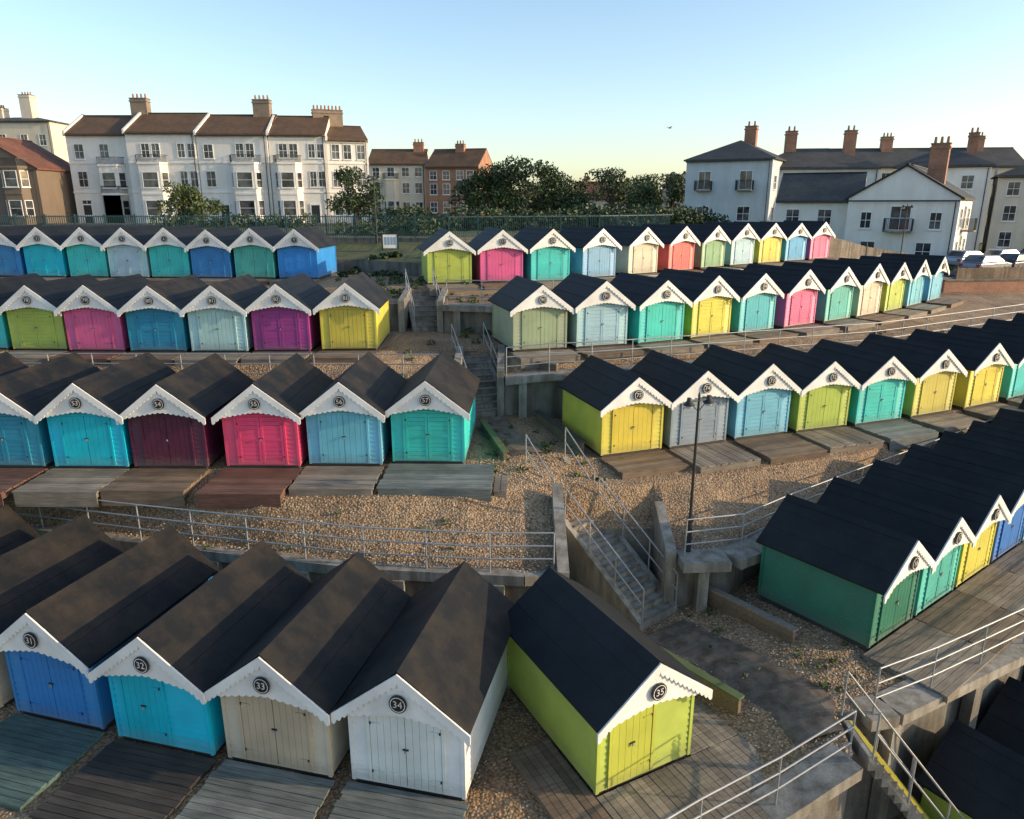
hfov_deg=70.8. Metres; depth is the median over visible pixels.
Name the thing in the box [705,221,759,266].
beach hut
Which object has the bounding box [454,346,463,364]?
concrete wing wall
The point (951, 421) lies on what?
wooden deck
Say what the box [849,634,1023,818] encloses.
concrete terrace edge
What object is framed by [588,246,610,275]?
door
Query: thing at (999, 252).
parked car
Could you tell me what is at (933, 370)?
beach hut
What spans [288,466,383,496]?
wooden deck
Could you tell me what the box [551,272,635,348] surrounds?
beach hut
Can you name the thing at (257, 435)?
door
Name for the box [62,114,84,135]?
party wall parapet
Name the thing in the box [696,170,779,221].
windows
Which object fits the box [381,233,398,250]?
notice board
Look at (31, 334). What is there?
door
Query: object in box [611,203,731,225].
hedge
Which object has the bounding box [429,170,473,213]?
windows
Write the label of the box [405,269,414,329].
metal railing
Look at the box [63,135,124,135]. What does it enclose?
gutter
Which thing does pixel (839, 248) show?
wooden fence
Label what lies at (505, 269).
door
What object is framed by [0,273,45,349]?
beach hut
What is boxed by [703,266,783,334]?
beach hut
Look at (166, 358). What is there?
wooden deck
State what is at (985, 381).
door
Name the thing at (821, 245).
door
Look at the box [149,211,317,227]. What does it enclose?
hedge
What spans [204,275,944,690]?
weeds
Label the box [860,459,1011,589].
beach hut
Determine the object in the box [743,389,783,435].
door
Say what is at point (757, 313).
door
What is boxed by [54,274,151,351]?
beach hut
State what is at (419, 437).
door
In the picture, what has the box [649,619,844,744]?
path
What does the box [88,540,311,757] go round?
beach hut
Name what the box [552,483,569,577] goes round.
concrete wing wall
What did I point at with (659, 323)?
door
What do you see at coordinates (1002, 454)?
beach hut
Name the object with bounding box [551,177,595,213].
tree
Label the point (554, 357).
wooden deck
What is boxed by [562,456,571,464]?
concrete steps
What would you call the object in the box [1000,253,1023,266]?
parked car
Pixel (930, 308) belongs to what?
wooden deck
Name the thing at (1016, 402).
wooden deck
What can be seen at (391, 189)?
bay
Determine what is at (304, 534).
metal railing
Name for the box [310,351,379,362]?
wooden deck
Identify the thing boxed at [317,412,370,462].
door
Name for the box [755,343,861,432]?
beach hut
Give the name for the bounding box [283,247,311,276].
door
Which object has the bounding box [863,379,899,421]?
door
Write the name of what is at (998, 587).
wooden deck
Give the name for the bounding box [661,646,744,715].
timber retaining wall
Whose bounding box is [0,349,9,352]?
wooden deck
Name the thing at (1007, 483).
beach hut
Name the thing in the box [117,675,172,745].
door
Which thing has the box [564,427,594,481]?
metal railing
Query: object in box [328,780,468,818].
wooden deck
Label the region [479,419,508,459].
timber retaining wall
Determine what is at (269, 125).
party wall parapet
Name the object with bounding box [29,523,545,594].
concrete terrace edge
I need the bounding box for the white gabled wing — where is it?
[774,172,866,239]
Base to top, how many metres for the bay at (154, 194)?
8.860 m
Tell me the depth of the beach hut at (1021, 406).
27.42 m
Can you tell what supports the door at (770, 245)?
in the beach hut at (767, 247)
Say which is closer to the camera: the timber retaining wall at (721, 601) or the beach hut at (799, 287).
the timber retaining wall at (721, 601)
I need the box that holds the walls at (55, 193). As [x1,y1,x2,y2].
[0,149,78,223]
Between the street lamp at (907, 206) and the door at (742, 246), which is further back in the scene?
the street lamp at (907, 206)
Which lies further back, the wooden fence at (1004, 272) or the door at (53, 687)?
the wooden fence at (1004, 272)
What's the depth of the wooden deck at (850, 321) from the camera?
33.15 m
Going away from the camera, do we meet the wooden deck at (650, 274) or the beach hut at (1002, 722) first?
the beach hut at (1002, 722)
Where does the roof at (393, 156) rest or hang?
on the walls at (412, 197)
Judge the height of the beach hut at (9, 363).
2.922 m
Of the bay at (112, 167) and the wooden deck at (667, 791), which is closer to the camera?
the wooden deck at (667, 791)
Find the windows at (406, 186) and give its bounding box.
[372,167,422,212]
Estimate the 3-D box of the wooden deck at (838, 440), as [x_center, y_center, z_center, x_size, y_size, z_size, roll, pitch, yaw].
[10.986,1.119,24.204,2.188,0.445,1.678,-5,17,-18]
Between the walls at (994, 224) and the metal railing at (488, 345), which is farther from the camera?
the walls at (994, 224)
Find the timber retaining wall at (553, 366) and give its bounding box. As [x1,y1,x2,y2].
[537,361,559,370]
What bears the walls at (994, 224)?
on the ground
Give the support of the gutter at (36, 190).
attached to the walls at (55, 193)
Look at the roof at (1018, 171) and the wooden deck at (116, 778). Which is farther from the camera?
the roof at (1018, 171)
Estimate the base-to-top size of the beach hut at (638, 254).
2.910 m
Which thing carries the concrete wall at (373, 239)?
on the ground
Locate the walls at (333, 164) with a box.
[326,140,370,222]
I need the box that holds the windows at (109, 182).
[73,144,130,222]
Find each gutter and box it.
[24,170,41,220]
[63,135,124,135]
[123,133,197,188]
[194,135,270,214]
[267,135,328,221]
[326,140,369,220]
[369,164,424,211]
[430,167,477,171]
[896,166,991,249]
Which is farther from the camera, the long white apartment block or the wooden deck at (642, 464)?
the long white apartment block
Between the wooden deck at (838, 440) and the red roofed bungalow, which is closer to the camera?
the wooden deck at (838, 440)
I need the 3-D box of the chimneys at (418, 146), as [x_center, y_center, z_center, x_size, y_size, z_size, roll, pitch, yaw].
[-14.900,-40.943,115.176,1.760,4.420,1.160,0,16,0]
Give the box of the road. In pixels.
[0,223,615,225]
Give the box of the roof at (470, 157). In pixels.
[424,148,491,167]
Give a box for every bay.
[0,158,36,224]
[96,157,132,222]
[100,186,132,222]
[135,154,173,222]
[229,154,265,222]
[273,155,304,222]
[382,173,399,218]
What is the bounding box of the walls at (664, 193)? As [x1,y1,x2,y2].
[662,173,685,209]
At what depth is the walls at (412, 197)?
112.58 m
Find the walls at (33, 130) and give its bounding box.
[0,122,68,161]
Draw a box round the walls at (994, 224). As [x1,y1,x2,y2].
[981,176,1023,252]
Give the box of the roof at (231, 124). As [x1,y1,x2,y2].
[195,114,276,134]
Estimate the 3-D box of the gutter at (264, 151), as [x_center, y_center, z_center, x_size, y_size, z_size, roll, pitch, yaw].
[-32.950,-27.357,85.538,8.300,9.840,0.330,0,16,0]
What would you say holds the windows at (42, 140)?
attached to the walls at (33, 130)
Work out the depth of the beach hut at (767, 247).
46.14 m
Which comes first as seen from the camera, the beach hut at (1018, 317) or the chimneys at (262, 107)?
the beach hut at (1018, 317)
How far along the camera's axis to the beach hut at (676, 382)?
23.05 m
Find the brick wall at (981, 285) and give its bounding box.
[941,278,1023,292]
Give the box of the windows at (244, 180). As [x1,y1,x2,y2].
[202,143,265,222]
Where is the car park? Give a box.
[943,265,957,276]
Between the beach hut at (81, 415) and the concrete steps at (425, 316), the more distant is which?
the concrete steps at (425, 316)
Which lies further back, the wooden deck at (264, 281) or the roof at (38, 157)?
the roof at (38, 157)
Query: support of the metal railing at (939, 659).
on the concrete terrace edge at (899, 709)
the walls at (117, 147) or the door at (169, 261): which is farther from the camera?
the walls at (117, 147)
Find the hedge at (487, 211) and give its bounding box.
[368,203,694,230]
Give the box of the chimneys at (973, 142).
[966,127,980,164]
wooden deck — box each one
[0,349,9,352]
[0,468,47,506]
[0,713,104,811]
[7,350,68,362]
[11,468,129,506]
[30,738,216,818]
[42,277,65,280]
[45,352,126,364]
[99,468,208,506]
[109,352,187,365]
[147,278,173,282]
[174,352,249,365]
[175,759,334,818]
[195,468,301,508]
[199,278,228,284]
[241,352,311,362]
[256,279,273,284]
[268,279,319,284]
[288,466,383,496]
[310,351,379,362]
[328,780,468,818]
[376,463,494,501]
[426,283,478,295]
[479,283,506,289]
[493,475,507,498]
[508,739,611,818]
[510,349,580,368]
[539,280,562,287]
[575,345,643,359]
[596,735,772,818]
[600,450,687,479]
[636,340,703,353]
[639,273,658,276]
[669,442,760,473]
[689,334,752,347]
[689,697,737,755]
[700,267,741,270]
[730,265,746,268]
[734,433,826,464]
[737,330,797,342]
[764,262,783,265]
[784,324,839,335]
[791,260,812,262]
[796,427,884,452]
[823,319,875,330]
[855,420,938,450]
[856,314,903,324]
[863,619,996,703]
[884,309,927,318]
[907,304,946,313]
[910,411,985,434]
[915,590,1023,653]
[927,299,963,307]
[955,565,1023,616]
[964,403,1023,420]
[991,543,1023,575]
[1007,396,1023,406]
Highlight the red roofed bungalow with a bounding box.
[576,174,627,212]
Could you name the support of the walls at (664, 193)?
on the ground
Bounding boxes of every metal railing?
[3,499,554,571]
[10,353,438,376]
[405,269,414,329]
[432,268,439,300]
[446,258,858,304]
[451,324,466,367]
[483,322,497,367]
[506,304,1023,375]
[525,434,553,482]
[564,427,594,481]
[564,488,644,625]
[598,477,678,608]
[665,710,856,818]
[684,419,992,556]
[840,671,922,790]
[871,712,964,818]
[872,608,1023,712]
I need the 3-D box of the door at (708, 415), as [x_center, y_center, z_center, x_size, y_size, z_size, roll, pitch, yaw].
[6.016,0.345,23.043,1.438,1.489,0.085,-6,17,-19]
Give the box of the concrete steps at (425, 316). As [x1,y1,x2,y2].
[409,292,436,331]
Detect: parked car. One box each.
[946,250,982,264]
[958,254,1011,267]
[984,249,1018,255]
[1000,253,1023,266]
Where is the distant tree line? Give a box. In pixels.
[505,189,659,213]
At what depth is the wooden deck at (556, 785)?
13.16 m
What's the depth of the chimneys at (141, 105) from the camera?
87.74 m
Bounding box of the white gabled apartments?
[844,136,977,255]
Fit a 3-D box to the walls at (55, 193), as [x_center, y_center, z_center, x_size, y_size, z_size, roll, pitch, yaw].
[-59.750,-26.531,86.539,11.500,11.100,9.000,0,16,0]
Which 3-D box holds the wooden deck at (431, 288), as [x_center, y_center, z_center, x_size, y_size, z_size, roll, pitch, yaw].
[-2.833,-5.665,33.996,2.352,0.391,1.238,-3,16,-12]
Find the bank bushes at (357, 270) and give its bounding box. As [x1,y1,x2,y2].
[337,251,956,277]
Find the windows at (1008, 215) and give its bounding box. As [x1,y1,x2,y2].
[982,168,1021,247]
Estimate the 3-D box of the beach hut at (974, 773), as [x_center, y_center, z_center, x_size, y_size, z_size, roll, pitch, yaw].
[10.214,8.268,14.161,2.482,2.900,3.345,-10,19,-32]
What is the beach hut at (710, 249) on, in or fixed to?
on the ground
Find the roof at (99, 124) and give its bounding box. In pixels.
[64,115,131,134]
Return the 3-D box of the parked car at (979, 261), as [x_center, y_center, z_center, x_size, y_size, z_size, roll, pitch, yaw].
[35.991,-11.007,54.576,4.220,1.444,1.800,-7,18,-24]
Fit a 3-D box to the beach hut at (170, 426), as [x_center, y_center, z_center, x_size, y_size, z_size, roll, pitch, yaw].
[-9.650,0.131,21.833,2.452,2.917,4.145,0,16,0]
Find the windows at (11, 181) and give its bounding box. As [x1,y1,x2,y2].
[0,170,34,215]
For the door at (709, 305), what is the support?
in the beach hut at (709, 296)
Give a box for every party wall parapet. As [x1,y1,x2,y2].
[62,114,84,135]
[121,112,140,133]
[193,113,210,135]
[266,115,274,135]
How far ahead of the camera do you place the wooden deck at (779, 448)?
22.98 m
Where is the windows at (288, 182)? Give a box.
[275,143,326,222]
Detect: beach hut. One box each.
[0,225,41,276]
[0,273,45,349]
[0,274,98,350]
[0,352,27,376]
[0,352,100,467]
[0,505,40,555]
[0,514,124,708]
[0,525,219,731]
[16,224,81,277]
[33,352,175,468]
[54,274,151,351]
[60,224,122,277]
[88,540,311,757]
[100,225,161,277]
[116,274,207,351]
[116,353,253,468]
[143,225,202,277]
[179,274,267,351]
[184,226,242,278]
[204,552,410,779]
[211,353,333,467]
[228,225,286,278]
[245,273,330,351]
[272,226,338,279]
[299,351,406,465]
[313,272,392,350]
[331,561,513,800]
[385,350,479,463]
[417,228,475,283]
[468,227,527,282]
[488,275,573,351]
[507,567,712,796]
[513,226,575,281]
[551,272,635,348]
[558,355,673,456]
[559,226,621,277]
[604,225,663,274]
[610,272,692,344]
[629,350,738,448]
[642,224,699,272]
[657,268,739,339]
[674,223,730,269]
[691,344,801,440]
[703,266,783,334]
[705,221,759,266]
[734,221,786,263]
[744,263,825,328]
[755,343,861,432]
[756,494,936,651]
[760,221,811,261]
[782,261,860,323]
[783,220,835,259]
[807,339,916,426]
[812,258,889,318]
[816,476,976,617]
[838,258,912,313]
[857,333,967,418]
[859,255,930,307]
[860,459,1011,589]
[881,253,949,302]
[899,443,1023,563]
[906,329,1014,411]
[916,719,1023,818]
[934,430,1023,542]
[947,325,1023,403]
[965,420,1023,447]
[976,676,1023,755]
[981,318,1023,333]
[991,408,1023,430]
[1012,313,1023,322]
[1018,399,1023,409]
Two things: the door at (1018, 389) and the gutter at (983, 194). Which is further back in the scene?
the gutter at (983, 194)
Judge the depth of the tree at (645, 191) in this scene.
94.77 m
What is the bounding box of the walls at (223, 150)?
[196,117,276,222]
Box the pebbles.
[2,449,999,818]
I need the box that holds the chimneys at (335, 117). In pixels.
[311,105,342,126]
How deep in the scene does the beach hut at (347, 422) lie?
20.41 m
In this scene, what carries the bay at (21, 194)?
on the ground
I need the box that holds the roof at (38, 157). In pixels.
[0,137,70,171]
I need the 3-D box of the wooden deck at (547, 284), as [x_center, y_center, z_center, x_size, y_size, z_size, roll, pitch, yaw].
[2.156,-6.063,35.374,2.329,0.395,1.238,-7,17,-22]
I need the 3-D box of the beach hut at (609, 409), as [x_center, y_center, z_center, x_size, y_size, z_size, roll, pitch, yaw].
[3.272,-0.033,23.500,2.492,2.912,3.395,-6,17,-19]
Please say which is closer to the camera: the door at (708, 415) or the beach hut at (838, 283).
the door at (708, 415)
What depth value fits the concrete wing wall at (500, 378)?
25.53 m
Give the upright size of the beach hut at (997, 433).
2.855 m
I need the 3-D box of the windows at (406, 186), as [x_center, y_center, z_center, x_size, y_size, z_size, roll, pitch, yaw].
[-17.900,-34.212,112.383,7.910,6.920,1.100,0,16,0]
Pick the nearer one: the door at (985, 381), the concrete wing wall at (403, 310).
the door at (985, 381)
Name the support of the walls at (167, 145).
on the ground
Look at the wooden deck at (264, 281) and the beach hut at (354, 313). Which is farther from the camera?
the wooden deck at (264, 281)
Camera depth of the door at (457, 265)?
34.31 m
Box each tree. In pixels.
[155,180,226,219]
[323,165,386,224]
[448,172,510,212]
[467,160,520,220]
[486,185,520,211]
[493,155,562,219]
[522,165,583,220]
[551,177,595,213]
[584,167,642,211]
[623,182,663,209]
[629,173,665,208]
[660,172,685,209]
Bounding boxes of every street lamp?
[367,173,380,243]
[683,392,714,552]
[900,204,913,253]
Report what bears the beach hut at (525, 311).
on the ground
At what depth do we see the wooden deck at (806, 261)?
47.78 m
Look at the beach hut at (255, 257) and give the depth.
36.69 m
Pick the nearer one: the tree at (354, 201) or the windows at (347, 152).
the tree at (354, 201)
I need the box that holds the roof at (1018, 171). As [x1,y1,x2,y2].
[990,165,1023,178]
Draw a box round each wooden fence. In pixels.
[828,236,908,258]
[955,266,1023,278]
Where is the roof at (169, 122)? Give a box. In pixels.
[124,112,207,132]
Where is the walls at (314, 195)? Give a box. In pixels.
[268,121,330,222]
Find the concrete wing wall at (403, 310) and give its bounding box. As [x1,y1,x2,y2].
[398,287,410,331]
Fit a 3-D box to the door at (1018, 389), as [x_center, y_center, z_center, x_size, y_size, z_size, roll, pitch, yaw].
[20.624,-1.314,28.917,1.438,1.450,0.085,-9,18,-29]
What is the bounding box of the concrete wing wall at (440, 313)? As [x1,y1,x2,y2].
[437,287,447,331]
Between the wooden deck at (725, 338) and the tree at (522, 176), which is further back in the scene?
the tree at (522, 176)
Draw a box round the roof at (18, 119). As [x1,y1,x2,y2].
[0,117,68,124]
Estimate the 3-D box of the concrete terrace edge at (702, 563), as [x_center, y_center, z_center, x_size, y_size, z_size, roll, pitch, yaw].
[17.190,2.293,26.492,31.034,1.700,1.514,-10,19,-32]
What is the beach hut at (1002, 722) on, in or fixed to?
on the ground
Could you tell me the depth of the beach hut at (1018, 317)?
33.67 m
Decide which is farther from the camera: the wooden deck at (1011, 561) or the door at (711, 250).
the door at (711, 250)
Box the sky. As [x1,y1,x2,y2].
[0,0,1023,190]
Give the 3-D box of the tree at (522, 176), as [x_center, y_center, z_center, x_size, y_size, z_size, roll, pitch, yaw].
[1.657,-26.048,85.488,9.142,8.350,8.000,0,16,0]
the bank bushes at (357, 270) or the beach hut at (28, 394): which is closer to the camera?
the beach hut at (28, 394)
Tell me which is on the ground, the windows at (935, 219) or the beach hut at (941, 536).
the beach hut at (941, 536)
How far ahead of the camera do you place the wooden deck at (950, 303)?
40.16 m
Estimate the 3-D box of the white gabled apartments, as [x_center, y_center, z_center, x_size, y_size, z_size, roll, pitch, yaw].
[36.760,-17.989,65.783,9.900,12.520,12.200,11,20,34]
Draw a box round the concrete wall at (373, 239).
[331,236,513,242]
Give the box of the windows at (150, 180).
[138,143,199,215]
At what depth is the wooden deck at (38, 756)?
13.91 m
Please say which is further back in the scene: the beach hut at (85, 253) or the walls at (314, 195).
the walls at (314, 195)
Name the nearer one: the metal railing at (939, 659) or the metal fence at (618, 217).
the metal railing at (939, 659)
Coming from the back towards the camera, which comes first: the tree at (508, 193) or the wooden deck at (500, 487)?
the tree at (508, 193)
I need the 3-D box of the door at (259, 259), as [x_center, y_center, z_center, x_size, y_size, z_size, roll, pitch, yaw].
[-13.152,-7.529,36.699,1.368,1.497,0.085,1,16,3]
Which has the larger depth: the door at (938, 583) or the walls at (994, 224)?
the walls at (994, 224)
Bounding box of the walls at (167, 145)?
[125,134,204,222]
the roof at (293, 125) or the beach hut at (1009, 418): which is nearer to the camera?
the beach hut at (1009, 418)
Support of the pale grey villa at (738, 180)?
on the ground
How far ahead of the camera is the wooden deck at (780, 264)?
46.20 m
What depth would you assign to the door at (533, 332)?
26.86 m
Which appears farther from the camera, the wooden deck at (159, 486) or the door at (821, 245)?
the door at (821, 245)
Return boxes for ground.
[0,214,1023,818]
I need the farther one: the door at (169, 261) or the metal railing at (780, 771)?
the door at (169, 261)
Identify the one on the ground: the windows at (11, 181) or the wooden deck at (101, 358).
the wooden deck at (101, 358)
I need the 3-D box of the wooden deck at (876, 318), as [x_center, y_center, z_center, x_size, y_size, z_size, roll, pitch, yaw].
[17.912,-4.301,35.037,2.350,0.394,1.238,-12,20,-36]
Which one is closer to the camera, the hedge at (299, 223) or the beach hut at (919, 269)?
the beach hut at (919, 269)
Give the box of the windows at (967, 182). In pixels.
[960,175,990,243]
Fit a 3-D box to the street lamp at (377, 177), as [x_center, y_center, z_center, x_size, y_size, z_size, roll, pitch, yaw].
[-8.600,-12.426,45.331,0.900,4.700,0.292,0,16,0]
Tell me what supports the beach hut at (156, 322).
on the ground
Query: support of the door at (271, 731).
in the beach hut at (281, 683)
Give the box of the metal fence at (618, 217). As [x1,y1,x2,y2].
[0,213,671,237]
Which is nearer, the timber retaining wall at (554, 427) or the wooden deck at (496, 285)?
the timber retaining wall at (554, 427)
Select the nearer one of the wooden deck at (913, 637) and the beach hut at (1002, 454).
the wooden deck at (913, 637)
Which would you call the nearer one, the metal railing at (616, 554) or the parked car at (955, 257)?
the metal railing at (616, 554)
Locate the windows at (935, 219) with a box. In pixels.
[858,206,970,254]
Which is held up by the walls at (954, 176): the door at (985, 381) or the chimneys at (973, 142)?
the chimneys at (973, 142)
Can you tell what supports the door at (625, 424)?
in the beach hut at (609, 409)
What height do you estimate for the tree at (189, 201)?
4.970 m
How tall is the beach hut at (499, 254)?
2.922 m
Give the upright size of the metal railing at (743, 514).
1.096 m
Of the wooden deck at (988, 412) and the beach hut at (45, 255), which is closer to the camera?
the wooden deck at (988, 412)
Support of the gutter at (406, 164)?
attached to the walls at (412, 197)
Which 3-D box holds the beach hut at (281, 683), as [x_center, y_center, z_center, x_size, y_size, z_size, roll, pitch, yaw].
[-3.960,5.213,14.835,2.532,3.029,4.045,4,16,13]
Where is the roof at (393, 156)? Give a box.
[368,149,429,163]
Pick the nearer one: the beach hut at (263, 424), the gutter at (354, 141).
the beach hut at (263, 424)
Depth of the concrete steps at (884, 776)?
13.55 m
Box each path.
[475,416,547,455]
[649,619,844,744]
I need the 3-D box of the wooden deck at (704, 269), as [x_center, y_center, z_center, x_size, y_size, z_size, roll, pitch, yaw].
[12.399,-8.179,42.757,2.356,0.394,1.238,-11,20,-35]
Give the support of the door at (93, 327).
in the beach hut at (94, 322)
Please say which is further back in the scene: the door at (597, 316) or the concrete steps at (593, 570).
the door at (597, 316)
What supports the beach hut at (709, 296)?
on the ground
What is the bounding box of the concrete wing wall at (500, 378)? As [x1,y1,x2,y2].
[497,345,504,416]
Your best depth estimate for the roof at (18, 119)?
117.70 m
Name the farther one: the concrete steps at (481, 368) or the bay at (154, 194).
the bay at (154, 194)
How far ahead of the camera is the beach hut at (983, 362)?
27.48 m
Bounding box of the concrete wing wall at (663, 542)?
[652,501,676,601]
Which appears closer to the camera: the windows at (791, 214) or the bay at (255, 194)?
the windows at (791, 214)
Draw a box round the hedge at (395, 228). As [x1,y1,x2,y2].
[333,213,444,235]
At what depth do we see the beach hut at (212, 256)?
36.80 m
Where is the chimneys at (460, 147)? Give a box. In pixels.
[455,140,465,152]
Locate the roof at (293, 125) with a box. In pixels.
[268,115,328,134]
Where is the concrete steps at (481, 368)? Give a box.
[463,351,504,416]
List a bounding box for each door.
[0,246,17,274]
[0,414,32,464]
[14,309,57,347]
[16,650,88,724]
[28,246,58,274]
[58,414,116,464]
[71,309,115,348]
[72,246,101,275]
[112,246,142,275]
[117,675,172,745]
[134,310,176,348]
[139,415,195,464]
[154,246,183,275]
[196,248,225,276]
[196,310,238,349]
[233,414,288,464]
[236,695,314,772]
[239,247,268,276]
[260,309,301,348]
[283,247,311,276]
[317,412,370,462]
[328,307,368,347]
[365,714,446,794]
[402,410,452,460]
[434,250,464,281]
[487,249,515,279]
[522,308,558,348]
[537,248,563,278]
[585,304,619,344]
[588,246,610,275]
[606,704,656,787]
[611,403,654,452]
[633,244,653,272]
[645,302,677,340]
[672,242,690,268]
[679,396,720,444]
[697,297,726,334]
[704,241,721,266]
[734,238,751,263]
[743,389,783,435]
[744,294,770,330]
[762,237,778,261]
[788,237,803,259]
[789,289,813,324]
[804,385,843,428]
[812,235,827,257]
[828,286,849,319]
[860,282,879,314]
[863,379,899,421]
[876,572,914,641]
[887,279,902,309]
[909,276,922,304]
[918,371,951,413]
[922,546,956,609]
[929,272,941,299]
[961,523,993,581]
[970,364,999,405]
[996,504,1023,557]
[1012,363,1023,396]
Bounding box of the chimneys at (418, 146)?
[413,139,424,151]
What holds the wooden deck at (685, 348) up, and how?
on the ground
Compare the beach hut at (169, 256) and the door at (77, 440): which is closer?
the door at (77, 440)
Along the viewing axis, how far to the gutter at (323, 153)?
84.83 m
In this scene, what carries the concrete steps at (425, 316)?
on the ground
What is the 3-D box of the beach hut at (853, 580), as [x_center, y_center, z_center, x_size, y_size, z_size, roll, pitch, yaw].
[8.063,3.931,17.627,2.411,2.934,3.295,-12,20,-35]
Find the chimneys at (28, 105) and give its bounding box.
[0,92,38,117]
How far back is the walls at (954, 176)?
76.88 m
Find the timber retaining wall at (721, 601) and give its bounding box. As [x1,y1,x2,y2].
[707,584,798,644]
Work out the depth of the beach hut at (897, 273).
36.58 m
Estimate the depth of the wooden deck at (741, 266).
44.06 m
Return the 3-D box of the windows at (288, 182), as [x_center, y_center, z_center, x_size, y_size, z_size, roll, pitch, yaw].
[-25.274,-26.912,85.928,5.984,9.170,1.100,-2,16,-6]
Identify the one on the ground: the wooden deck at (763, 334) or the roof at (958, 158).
the wooden deck at (763, 334)
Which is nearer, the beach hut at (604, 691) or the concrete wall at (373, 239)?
the beach hut at (604, 691)
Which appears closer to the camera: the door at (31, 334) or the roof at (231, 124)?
the door at (31, 334)
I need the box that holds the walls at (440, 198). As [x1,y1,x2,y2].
[425,150,492,217]
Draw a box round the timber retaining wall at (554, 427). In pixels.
[535,410,585,454]
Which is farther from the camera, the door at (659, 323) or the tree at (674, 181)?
the tree at (674, 181)
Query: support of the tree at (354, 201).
on the ground
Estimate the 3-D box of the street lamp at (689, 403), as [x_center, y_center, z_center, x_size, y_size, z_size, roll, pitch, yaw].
[4.550,1.638,18.051,0.900,4.300,0.292,-7,18,-24]
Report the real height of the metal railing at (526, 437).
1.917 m
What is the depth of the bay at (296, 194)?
85.56 m
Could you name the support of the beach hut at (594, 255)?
on the ground
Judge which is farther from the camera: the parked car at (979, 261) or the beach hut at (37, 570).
the parked car at (979, 261)
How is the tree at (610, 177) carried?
on the ground
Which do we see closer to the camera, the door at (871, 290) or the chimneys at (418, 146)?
the door at (871, 290)
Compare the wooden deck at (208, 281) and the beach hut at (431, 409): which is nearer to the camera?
the beach hut at (431, 409)
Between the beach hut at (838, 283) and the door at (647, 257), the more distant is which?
the door at (647, 257)
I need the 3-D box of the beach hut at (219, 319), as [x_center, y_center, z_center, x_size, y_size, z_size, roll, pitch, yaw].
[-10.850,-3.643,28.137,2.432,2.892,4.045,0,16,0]
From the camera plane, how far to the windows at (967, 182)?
76.78 m
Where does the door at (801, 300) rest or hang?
in the beach hut at (799, 287)
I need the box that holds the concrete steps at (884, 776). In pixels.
[842,720,929,818]
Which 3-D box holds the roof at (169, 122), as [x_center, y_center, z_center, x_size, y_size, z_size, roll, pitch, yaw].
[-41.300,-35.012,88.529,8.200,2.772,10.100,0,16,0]
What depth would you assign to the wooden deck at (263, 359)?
25.85 m
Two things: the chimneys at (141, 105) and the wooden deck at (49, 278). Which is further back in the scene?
the chimneys at (141, 105)
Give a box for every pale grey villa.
[684,121,786,221]
[778,125,883,186]
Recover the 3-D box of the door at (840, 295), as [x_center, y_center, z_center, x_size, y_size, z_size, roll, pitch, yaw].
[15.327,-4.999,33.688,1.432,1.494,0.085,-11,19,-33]
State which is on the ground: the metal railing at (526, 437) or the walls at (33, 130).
the walls at (33, 130)
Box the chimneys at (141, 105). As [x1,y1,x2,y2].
[128,94,150,117]
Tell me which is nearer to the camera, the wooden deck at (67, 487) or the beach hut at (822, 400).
the wooden deck at (67, 487)
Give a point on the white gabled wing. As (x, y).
(818, 196)
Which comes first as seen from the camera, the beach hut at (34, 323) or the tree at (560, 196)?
the beach hut at (34, 323)
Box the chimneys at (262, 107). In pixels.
[251,95,271,116]
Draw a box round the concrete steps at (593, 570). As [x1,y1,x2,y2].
[565,517,677,630]
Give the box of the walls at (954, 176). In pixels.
[896,166,991,250]
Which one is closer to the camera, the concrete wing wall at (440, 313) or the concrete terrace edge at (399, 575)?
the concrete terrace edge at (399, 575)
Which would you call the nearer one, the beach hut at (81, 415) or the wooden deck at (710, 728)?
the wooden deck at (710, 728)
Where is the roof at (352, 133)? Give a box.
[326,125,367,140]
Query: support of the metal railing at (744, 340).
on the concrete terrace edge at (521, 379)
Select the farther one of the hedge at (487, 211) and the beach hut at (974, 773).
the hedge at (487, 211)
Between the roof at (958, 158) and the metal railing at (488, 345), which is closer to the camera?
the metal railing at (488, 345)
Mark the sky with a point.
(579, 86)
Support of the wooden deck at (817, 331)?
on the ground
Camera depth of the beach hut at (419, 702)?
12.94 m
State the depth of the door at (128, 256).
37.08 m
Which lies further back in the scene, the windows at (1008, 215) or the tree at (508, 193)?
the tree at (508, 193)
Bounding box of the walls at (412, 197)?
[369,152,428,217]
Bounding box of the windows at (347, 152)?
[331,144,367,222]
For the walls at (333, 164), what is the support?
on the ground
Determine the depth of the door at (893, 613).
16.67 m
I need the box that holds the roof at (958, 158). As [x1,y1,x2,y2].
[893,149,995,168]
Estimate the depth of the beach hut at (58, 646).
14.66 m
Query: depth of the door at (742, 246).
44.67 m
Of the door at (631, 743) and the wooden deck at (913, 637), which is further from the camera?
the wooden deck at (913, 637)
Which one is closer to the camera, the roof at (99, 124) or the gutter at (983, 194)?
the gutter at (983, 194)
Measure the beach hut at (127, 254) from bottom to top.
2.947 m
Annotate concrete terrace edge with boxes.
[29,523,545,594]
[442,303,491,333]
[504,351,807,417]
[676,530,762,611]
[748,743,862,818]
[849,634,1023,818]
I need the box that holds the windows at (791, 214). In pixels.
[785,209,831,225]
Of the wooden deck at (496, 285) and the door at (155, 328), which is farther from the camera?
the wooden deck at (496, 285)
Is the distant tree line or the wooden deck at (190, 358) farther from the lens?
the distant tree line
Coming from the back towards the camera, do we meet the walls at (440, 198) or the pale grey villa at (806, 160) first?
the walls at (440, 198)
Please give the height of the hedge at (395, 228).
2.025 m
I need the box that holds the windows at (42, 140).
[0,134,47,145]
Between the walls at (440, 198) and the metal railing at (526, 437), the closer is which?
the metal railing at (526, 437)
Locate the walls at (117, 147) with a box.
[65,136,136,222]

